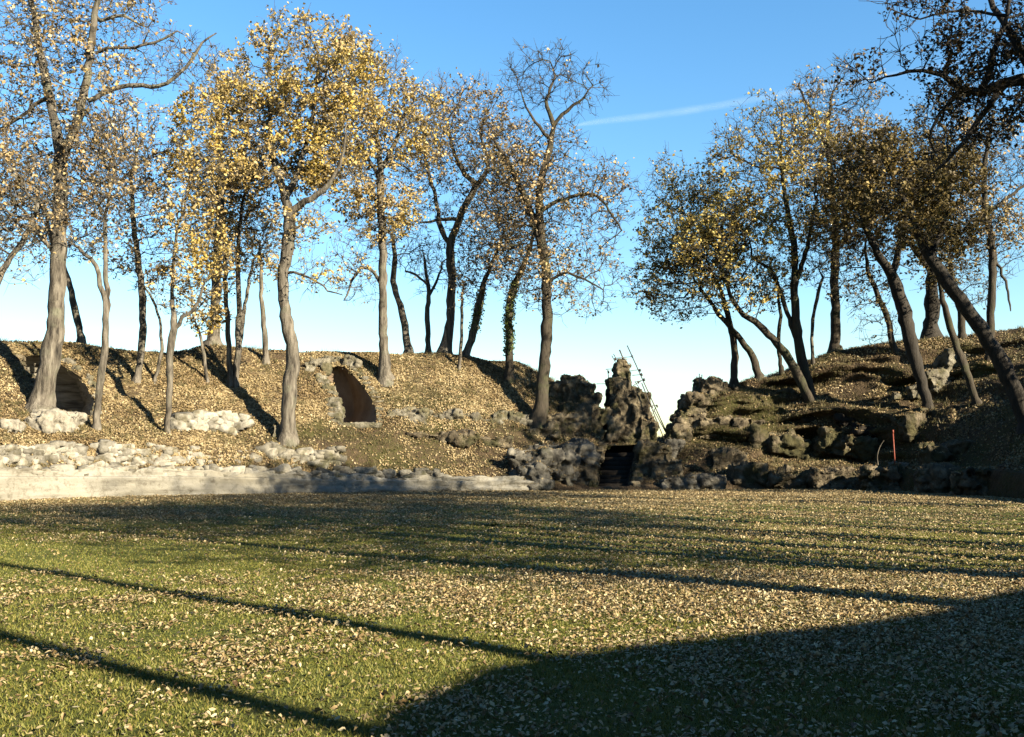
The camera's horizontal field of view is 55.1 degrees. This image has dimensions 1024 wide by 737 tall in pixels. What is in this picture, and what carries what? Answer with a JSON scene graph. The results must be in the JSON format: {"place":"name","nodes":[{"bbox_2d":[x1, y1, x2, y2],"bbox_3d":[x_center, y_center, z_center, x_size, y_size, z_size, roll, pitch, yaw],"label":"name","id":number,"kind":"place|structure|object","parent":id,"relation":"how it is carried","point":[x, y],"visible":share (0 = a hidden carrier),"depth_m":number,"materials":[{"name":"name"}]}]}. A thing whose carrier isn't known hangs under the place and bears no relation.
{"place":"outdoors","nodes":[
{"label":"outdoors","id":0,"kind":"place"},
{"bbox_2d":[0,490,1023,736],"bbox_3d":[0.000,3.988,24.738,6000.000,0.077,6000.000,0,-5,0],"label":"lawn","id":1,"kind":"structure","parent":0,"point":[540,712],"depth_m":9.36,"materials":[{"name":"green plant"}]},
{"bbox_2d":[0,466,533,500],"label":"podium wall","id":2,"kind":"structure","parent":1,"relation":"on","point":[28,483],"depth_m":45.72,"materials":[{"name":"stone"}]},
{"bbox_2d":[0,439,250,466],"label":"rubble wall","id":3,"kind":"structure","parent":2,"relation":"on","point":[15,454],"depth_m":45.14,"materials":[{"name":"stone"}]},
{"bbox_2d":[0,460,301,476],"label":"rubble wall","id":4,"kind":"structure","parent":2,"relation":"on","point":[284,468],"depth_m":46.07,"materials":[{"name":"stone"}]},
{"bbox_2d":[295,465,451,480],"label":"rubble wall","id":5,"kind":"structure","parent":2,"relation":"on","point":[337,471],"depth_m":49.57,"materials":[{"name":"grey stone"}]},
{"bbox_2d":[0,488,1023,736],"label":"fallen leaves","id":6,"kind":"object","parent":1,"relation":"on","point":[772,590],"visible":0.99,"depth_m":11.99,"materials":[{"name":"beige plant"}]},
{"bbox_2d":[0,328,1023,498],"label":"hillside","id":7,"kind":"structure","parent":0,"point":[1004,482],"depth_m":55.44,"materials":[{"name":"brown soil"}]},
{"bbox_2d":[0,418,26,433],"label":"boulder","id":8,"kind":"object","parent":7,"relation":"on","point":[15,425],"visible":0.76,"depth_m":44.23,"materials":[{"name":"stone"}]},
{"bbox_2d":[0,102,83,295],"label":"oak tree","id":9,"kind":"object","parent":7,"relation":"on","point":[19,245],"visible":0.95,"depth_m":46.14,"materials":[{"name":"yellow plant"}]},
{"bbox_2d":[0,150,109,343],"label":"oak tree","id":10,"kind":"object","parent":7,"relation":"on","point":[81,337],"visible":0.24,"depth_m":57.54,"materials":[{"name":"brown plant"}]},
{"bbox_2d":[24,408,87,433],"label":"boulder","id":11,"kind":"object","parent":7,"relation":"on","point":[48,421],"visible":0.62,"depth_m":45.98,"materials":[{"name":"stone"}]},
{"bbox_2d":[14,348,105,416],"bbox_3d":[-23.400,0.768,50.803,3.962,4.077,6.706,4,-7,-39],"label":"vaulted passage","id":12,"kind":"object","parent":7,"relation":"on","point":[72,392],"visible":0.5,"depth_m":53.23,"materials":[{"name":"stone"}]},
{"bbox_2d":[33,86,160,430],"bbox_3d":[-20.542,-5.327,48.144,6.064,17.402,5.223,0,-5,0],"label":"oak tree","id":13,"kind":"object","parent":7,"relation":"on","point":[105,296],"visible":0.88,"depth_m":48.03,"materials":[{"name":"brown plant"}]},
{"bbox_2d":[0,0,226,413],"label":"oak tree","id":14,"kind":"object","parent":7,"relation":"on","point":[43,395],"visible":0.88,"depth_m":48.13,"materials":[{"name":"grey plant"}]},
{"bbox_2d":[77,81,209,382],"bbox_3d":[-19.994,-7.330,53.935,7.017,17.018,5.973,0,-5,0],"label":"oak tree","id":15,"kind":"object","parent":7,"relation":"on","point":[135,251],"visible":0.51,"depth_m":53.67,"materials":[{"name":"brown plant"}]},
{"bbox_2d":[127,264,167,383],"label":"sapling","id":16,"kind":"object","parent":7,"relation":"on","point":[161,349],"visible":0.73,"depth_m":53.95,"materials":[{"name":"brown plant"}]},
{"bbox_2d":[143,76,243,433],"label":"oak tree","id":17,"kind":"object","parent":7,"relation":"on","point":[188,163],"visible":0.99,"depth_m":49.44,"materials":[{"name":"yellow plant"}]},
{"bbox_2d":[178,273,240,383],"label":"sapling","id":18,"kind":"object","parent":7,"relation":"on","point":[219,321],"visible":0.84,"depth_m":55.04,"materials":[{"name":"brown plant"}]},
{"bbox_2d":[170,410,254,435],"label":"rubble wall","id":19,"kind":"structure","parent":7,"relation":"on","point":[224,421],"depth_m":50.43,"materials":[{"name":"stone"}]},
{"bbox_2d":[172,39,271,345],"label":"oak tree","id":20,"kind":"object","parent":7,"relation":"on","point":[213,338],"visible":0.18,"depth_m":61.39,"materials":[{"name":"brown plant"}]},
{"bbox_2d":[184,164,263,385],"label":"oak tree","id":21,"kind":"object","parent":7,"relation":"on","point":[228,353],"visible":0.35,"depth_m":55.58,"materials":[{"name":"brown plant"}]},
{"bbox_2d":[209,146,282,387],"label":"oak tree","id":22,"kind":"object","parent":7,"relation":"on","point":[240,324],"visible":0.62,"depth_m":55.86,"materials":[{"name":"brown plant"}]},
{"bbox_2d":[232,210,282,364],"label":"oak tree","id":23,"kind":"object","parent":7,"relation":"on","point":[265,358],"visible":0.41,"depth_m":58.89,"materials":[{"name":"brown plant"}]},
{"bbox_2d":[273,426,279,436],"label":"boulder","id":24,"kind":"object","parent":7,"relation":"on","point":[276,431],"visible":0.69,"depth_m":51.58,"materials":[{"name":"stone"}]},
{"bbox_2d":[196,0,392,447],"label":"oak tree","id":25,"kind":"object","parent":7,"relation":"on","point":[309,170],"visible":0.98,"depth_m":52.26,"materials":[{"name":"yellow plant"}]},
{"bbox_2d":[250,441,346,468],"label":"rubble wall","id":26,"kind":"structure","parent":7,"relation":"on","point":[272,450],"depth_m":50.03,"materials":[{"name":"grey stone"}]},
{"bbox_2d":[304,354,383,428],"bbox_3d":[-9.532,1.280,57.026,3.688,4.754,7.384,3,-6,-30],"label":"vaulted passage","id":27,"kind":"object","parent":7,"relation":"on","point":[352,402],"visible":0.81,"depth_m":58.59,"materials":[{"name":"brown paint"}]},
{"bbox_2d":[309,26,457,386],"bbox_3d":[-7.914,-9.679,59.353,9.431,21.833,6.752,0,-5,0],"label":"oak tree","id":28,"kind":"object","parent":7,"relation":"on","point":[385,377],"visible":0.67,"depth_m":58.89,"materials":[{"name":"yellow plant"}]},
{"bbox_2d":[352,210,447,353],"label":"oak tree","id":29,"kind":"object","parent":7,"relation":"on","point":[408,347],"visible":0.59,"depth_m":63.59,"materials":[{"name":"brown plant"}]},
{"bbox_2d":[397,232,464,352],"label":"oak tree","id":30,"kind":"object","parent":7,"relation":"on","point":[430,290],"visible":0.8,"depth_m":64.00,"materials":[{"name":"brown plant"}]},
{"bbox_2d":[386,406,532,425],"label":"rocks","id":31,"kind":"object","parent":7,"relation":"on","point":[422,414],"depth_m":56.05,"materials":[{"name":"stone"}]},
{"bbox_2d":[406,429,513,448],"bbox_3d":[-2.960,3.981,54.677,6.148,1.216,2.060,0,-5,0],"label":"boulder","id":32,"kind":"object","parent":7,"relation":"on","point":[457,440],"visible":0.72,"depth_m":54.04,"materials":[{"name":"stone"}]},
{"bbox_2d":[444,263,481,369],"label":"sapling","id":33,"kind":"object","parent":7,"relation":"on","point":[462,282],"visible":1,"depth_m":60.68,"materials":[{"name":"brown plant"}]},
{"bbox_2d":[390,67,541,353],"bbox_3d":[-3.005,-10.082,63.618,10.449,19.076,7.766,0,-5,0],"label":"oak tree","id":34,"kind":"object","parent":7,"relation":"on","point":[445,345],"visible":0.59,"depth_m":63.32,"materials":[{"name":"brown plant"}]},
{"bbox_2d":[448,185,546,356],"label":"oak tree","id":35,"kind":"object","parent":7,"relation":"on","point":[474,326],"visible":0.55,"depth_m":62.95,"materials":[{"name":"brown plant"}]},
{"bbox_2d":[0,326,1023,491],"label":"fallen leaves","id":36,"kind":"object","parent":7,"relation":"on","point":[176,388],"visible":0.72,"depth_m":54.55,"materials":[{"name":"brown plant"}]},
{"bbox_2d":[0,325,1023,479],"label":"weeds","id":37,"kind":"object","parent":7,"relation":"on","point":[739,445],"visible":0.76,"depth_m":55.91,"materials":[{"name":"brown plant"}]},
{"bbox_2d":[471,158,566,382],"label":"oak tree","id":38,"kind":"object","parent":7,"relation":"on","point":[508,317],"visible":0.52,"depth_m":60.45,"materials":[{"name":"brown plant"}]},
{"bbox_2d":[517,461,554,490],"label":"boulder","id":39,"kind":"object","parent":7,"relation":"on","point":[535,472],"visible":0.61,"depth_m":51.71,"materials":[{"name":"grey stone"}]},
{"bbox_2d":[457,37,642,431],"bbox_3d":[2.297,-8.069,58.487,11.080,23.928,7.525,0,-5,0],"label":"oak tree","id":40,"kind":"object","parent":7,"relation":"on","point":[540,410],"visible":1,"depth_m":58.03,"materials":[{"name":"brown plant"}]},
{"bbox_2d":[506,438,600,485],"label":"ruined wall","id":41,"kind":"structure","parent":7,"relation":"on","point":[563,457],"depth_m":52.93,"materials":[{"name":"grey stone"}]},
{"bbox_2d":[525,411,581,441],"bbox_3d":[2.383,3.573,57.782,2.852,2.286,4.794,-4,-7,36],"label":"boulder","id":42,"kind":"object","parent":7,"relation":"on","point":[571,427],"visible":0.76,"depth_m":57.54,"materials":[{"name":"stone"}]},
{"bbox_2d":[552,454,580,480],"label":"boulder","id":43,"kind":"object","parent":7,"relation":"on","point":[576,464],"visible":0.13,"depth_m":53.39,"materials":[{"name":"grey stone"}]},
{"bbox_2d":[526,374,613,439],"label":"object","id":44,"kind":"structure","parent":7,"relation":"on","point":[582,397],"depth_m":59.78,"materials":[{"name":"stone"}]},
{"bbox_2d":[572,462,599,487],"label":"boulder","id":45,"kind":"object","parent":7,"relation":"on","point":[590,473],"visible":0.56,"depth_m":53.34,"materials":[{"name":"stone"}]},
{"bbox_2d":[585,442,643,486],"bbox_3d":[6.036,5.585,56.713,4.245,2.845,7.146,0,-5,0],"label":"stair passage","id":46,"kind":"object","parent":7,"relation":"on","point":[616,466],"visible":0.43,"depth_m":56.93,"materials":[{"name":"stone"}]},
{"bbox_2d":[604,436,637,447],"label":"boulder","id":47,"kind":"object","parent":7,"relation":"on","point":[625,439],"visible":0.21,"depth_m":59.95,"materials":[{"name":"stone"}]},
{"bbox_2d":[604,359,658,442],"bbox_3d":[7.325,2.057,60.971,3.320,5.387,2.857,0,-5,0],"label":"rock formation","id":48,"kind":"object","parent":7,"relation":"on","point":[632,417],"depth_m":60.11,"materials":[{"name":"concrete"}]},
{"bbox_2d":[606,345,665,438],"bbox_3d":[7.542,1.472,60.721,4.703,5.904,1.856,0,-5,0],"label":"scaffold","id":49,"kind":"object","parent":7,"relation":"on","point":[643,380],"visible":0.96,"depth_m":60.81,"materials":[{"name":"metal"}]},
{"bbox_2d":[630,439,683,479],"bbox_3d":[8.210,5.677,56.231,3.098,3.276,2.565,0,-5,0],"label":"boulder","id":50,"kind":"object","parent":7,"relation":"on","point":[649,455],"visible":0.62,"depth_m":55.72,"materials":[{"name":"stone"}]},
{"bbox_2d":[664,438,685,460],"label":"boulder","id":51,"kind":"object","parent":7,"relation":"on","point":[677,446],"visible":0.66,"depth_m":57.58,"materials":[{"name":"grey stone"}]},
{"bbox_2d":[658,475,696,489],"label":"boulder","id":52,"kind":"object","parent":7,"relation":"on","point":[676,483],"visible":0.8,"depth_m":53.62,"materials":[{"name":"grey stone"}]},
{"bbox_2d":[662,390,718,442],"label":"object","id":53,"kind":"structure","parent":7,"relation":"on","point":[689,400],"depth_m":60.13,"materials":[{"name":"stone"}]},
{"bbox_2d":[619,144,764,380],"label":"oak tree","id":54,"kind":"object","parent":7,"relation":"on","point":[756,369],"visible":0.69,"depth_m":63.24,"materials":[{"name":"brown plant"}]},
{"bbox_2d":[634,177,768,387],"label":"oak tree","id":55,"kind":"object","parent":7,"relation":"on","point":[734,380],"visible":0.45,"depth_m":63.20,"materials":[{"name":"brown plant"}]},
{"bbox_2d":[685,473,726,489],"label":"boulder","id":56,"kind":"object","parent":7,"relation":"on","point":[707,481],"visible":0.6,"depth_m":53.84,"materials":[{"name":"grey stone"}]},
{"bbox_2d":[697,415,732,439],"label":"boulder","id":57,"kind":"object","parent":7,"relation":"on","point":[719,420],"visible":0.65,"depth_m":59.25,"materials":[{"name":"stone"}]},
{"bbox_2d":[692,376,738,393],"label":"ruined wall","id":58,"kind":"structure","parent":7,"relation":"on","point":[719,386],"depth_m":61.14,"materials":[{"name":"stone"}]},
{"bbox_2d":[709,446,768,487],"bbox_3d":[12.906,5.730,56.458,2.644,2.556,4.162,2,-6,-17],"label":"boulder","id":59,"kind":"object","parent":7,"relation":"on","point":[742,470],"visible":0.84,"depth_m":55.26,"materials":[{"name":"stone"}]},
{"bbox_2d":[669,178,815,403],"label":"oak tree","id":60,"kind":"object","parent":7,"relation":"on","point":[792,364],"visible":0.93,"depth_m":59.75,"materials":[{"name":"brown plant"}]},
{"bbox_2d":[732,417,772,428],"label":"boulder","id":61,"kind":"object","parent":7,"relation":"on","point":[739,422],"visible":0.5,"depth_m":59.16,"materials":[{"name":"stone"}]},
{"bbox_2d":[750,387,795,400],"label":"boulder","id":62,"kind":"object","parent":7,"relation":"on","point":[788,391],"visible":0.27,"depth_m":60.57,"materials":[{"name":"grey stone"}]},
{"bbox_2d":[747,255,799,374],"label":"sapling","id":63,"kind":"object","parent":7,"relation":"on","point":[780,365],"visible":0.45,"depth_m":63.00,"materials":[{"name":"brown plant"}]},
{"bbox_2d":[697,88,853,397],"bbox_3d":[16.601,-7.571,60.701,10.326,20.286,7.038,0,-5,0],"label":"oak tree","id":64,"kind":"object","parent":7,"relation":"on","point":[794,322],"visible":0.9,"depth_m":60.38,"materials":[{"name":"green plant"}]},
{"bbox_2d":[743,423,811,460],"bbox_3d":[15.810,4.492,59.084,4.077,2.377,3.056,0,-5,0],"label":"boulder","id":65,"kind":"object","parent":7,"relation":"on","point":[788,445],"visible":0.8,"depth_m":57.94,"materials":[{"name":"grey stone"}]},
{"bbox_2d":[799,245,847,364],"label":"sapling","id":66,"kind":"object","parent":7,"relation":"on","point":[818,289],"visible":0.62,"depth_m":62.20,"materials":[{"name":"brown plant"}]},
{"bbox_2d":[764,463,902,491],"bbox_3d":[17.884,6.114,53.381,8.455,1.920,3.566,-2,-6,19],"label":"rock ledge","id":67,"kind":"object","parent":7,"relation":"on","point":[888,478],"visible":0.68,"depth_m":53.38,"materials":[{"name":"rock"}]},
{"bbox_2d":[766,51,908,352],"bbox_3d":[21.494,-10.795,64.763,9.198,19.854,7.665,0,-5,0],"label":"oak tree","id":68,"kind":"object","parent":7,"relation":"on","point":[835,335],"visible":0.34,"depth_m":64.33,"materials":[{"name":"brown plant"}]},
{"bbox_2d":[799,413,878,437],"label":"rocks","id":69,"kind":"object","parent":7,"relation":"on","point":[841,419],"visible":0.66,"depth_m":57.61,"materials":[{"name":"grey stone"}]},
{"bbox_2d":[811,426,883,462],"bbox_3d":[19.489,4.536,57.481,3.660,2.387,3.293,0,-5,0],"label":"boulder","id":70,"kind":"object","parent":7,"relation":"on","point":[864,449],"visible":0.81,"depth_m":56.66,"materials":[{"name":"grey stone"}]},
{"bbox_2d":[820,216,902,354],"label":"oak tree","id":71,"kind":"object","parent":7,"relation":"on","point":[880,303],"visible":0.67,"depth_m":60.34,"materials":[{"name":"brown plant"}]},
{"bbox_2d":[792,119,974,409],"bbox_3d":[21.444,-5.934,56.531,10.479,17.227,6.460,0,-5,0],"label":"oak tree","id":72,"kind":"object","parent":7,"relation":"on","point":[905,320],"visible":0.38,"depth_m":56.30,"materials":[{"name":"brown plant"}]},
{"bbox_2d":[892,430,895,463],"bbox_3d":[20.569,4.634,52.792,0.148,2.654,0.085,0,-5,0],"label":"marker pole","id":73,"kind":"object","parent":7,"relation":"on","point":[893,446],"visible":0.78,"depth_m":52.81,"materials":[{"name":"red metal"}]},
{"bbox_2d":[891,392,900,399],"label":"boulder","id":74,"kind":"object","parent":7,"relation":"on","point":[894,395],"visible":1,"depth_m":57.31,"materials":[{"name":"stone"}]},
{"bbox_2d":[905,384,920,398],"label":"boulder","id":75,"kind":"object","parent":7,"relation":"on","point":[912,392],"visible":0.59,"depth_m":57.04,"materials":[{"name":"stone"}]},
{"bbox_2d":[890,407,940,442],"bbox_3d":[22.966,3.187,55.218,2.930,2.030,2.176,1,-5,-5],"label":"boulder","id":76,"kind":"object","parent":7,"relation":"on","point":[909,424],"visible":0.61,"depth_m":54.46,"materials":[{"name":"grey stone"}]},
{"bbox_2d":[818,112,1023,433],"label":"oak tree","id":77,"kind":"object","parent":7,"relation":"on","point":[993,348],"visible":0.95,"depth_m":46.96,"materials":[{"name":"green plant"}]},
{"bbox_2d":[826,0,1023,183],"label":"evergreen oak","id":78,"kind":"object","parent":7,"relation":"on","point":[988,88],"visible":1,"depth_m":29.52,"materials":[{"name":"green plant"}]},
{"bbox_2d":[883,214,982,405],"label":"oak tree","id":79,"kind":"object","parent":7,"relation":"on","point":[965,369],"visible":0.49,"depth_m":53.55,"materials":[{"name":"brown plant"}]},
{"bbox_2d":[884,75,1002,338],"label":"oak tree","id":80,"kind":"object","parent":7,"relation":"on","point":[932,306],"visible":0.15,"depth_m":62.97,"materials":[{"name":"brown plant"}]},
{"bbox_2d":[917,437,974,465],"bbox_3d":[22.555,4.489,50.694,3.216,2.060,2.343,-1,-5,10],"label":"boulder","id":81,"kind":"object","parent":7,"relation":"on","point":[953,451],"visible":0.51,"depth_m":49.98,"materials":[{"name":"grey stone"}]},
{"bbox_2d":[925,348,969,393],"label":"ruined wall","id":82,"kind":"structure","parent":7,"relation":"on","point":[945,362],"depth_m":57.46,"materials":[{"name":"stone"}]},
{"bbox_2d":[912,462,993,495],"bbox_3d":[21.134,5.463,46.463,2.647,2.045,5.810,1,-5,-11],"label":"rock ledge","id":83,"kind":"object","parent":7,"relation":"on","point":[936,478],"visible":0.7,"depth_m":47.28,"materials":[{"name":"stone"}]},
{"bbox_2d":[920,212,1009,339],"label":"oak tree","id":84,"kind":"object","parent":7,"relation":"on","point":[961,327],"visible":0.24,"depth_m":60.46,"materials":[{"name":"brown plant"}]},
{"bbox_2d":[938,106,1023,361],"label":"oak tree","id":85,"kind":"object","parent":7,"relation":"on","point":[1005,206],"visible":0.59,"depth_m":56.84,"materials":[{"name":"brown plant"}]},
{"bbox_2d":[0,0,1023,436],"label":"sky","id":86,"kind":"structure","parent":0,"point":[675,67],"materials":[{"name":"blue"}]}
]}

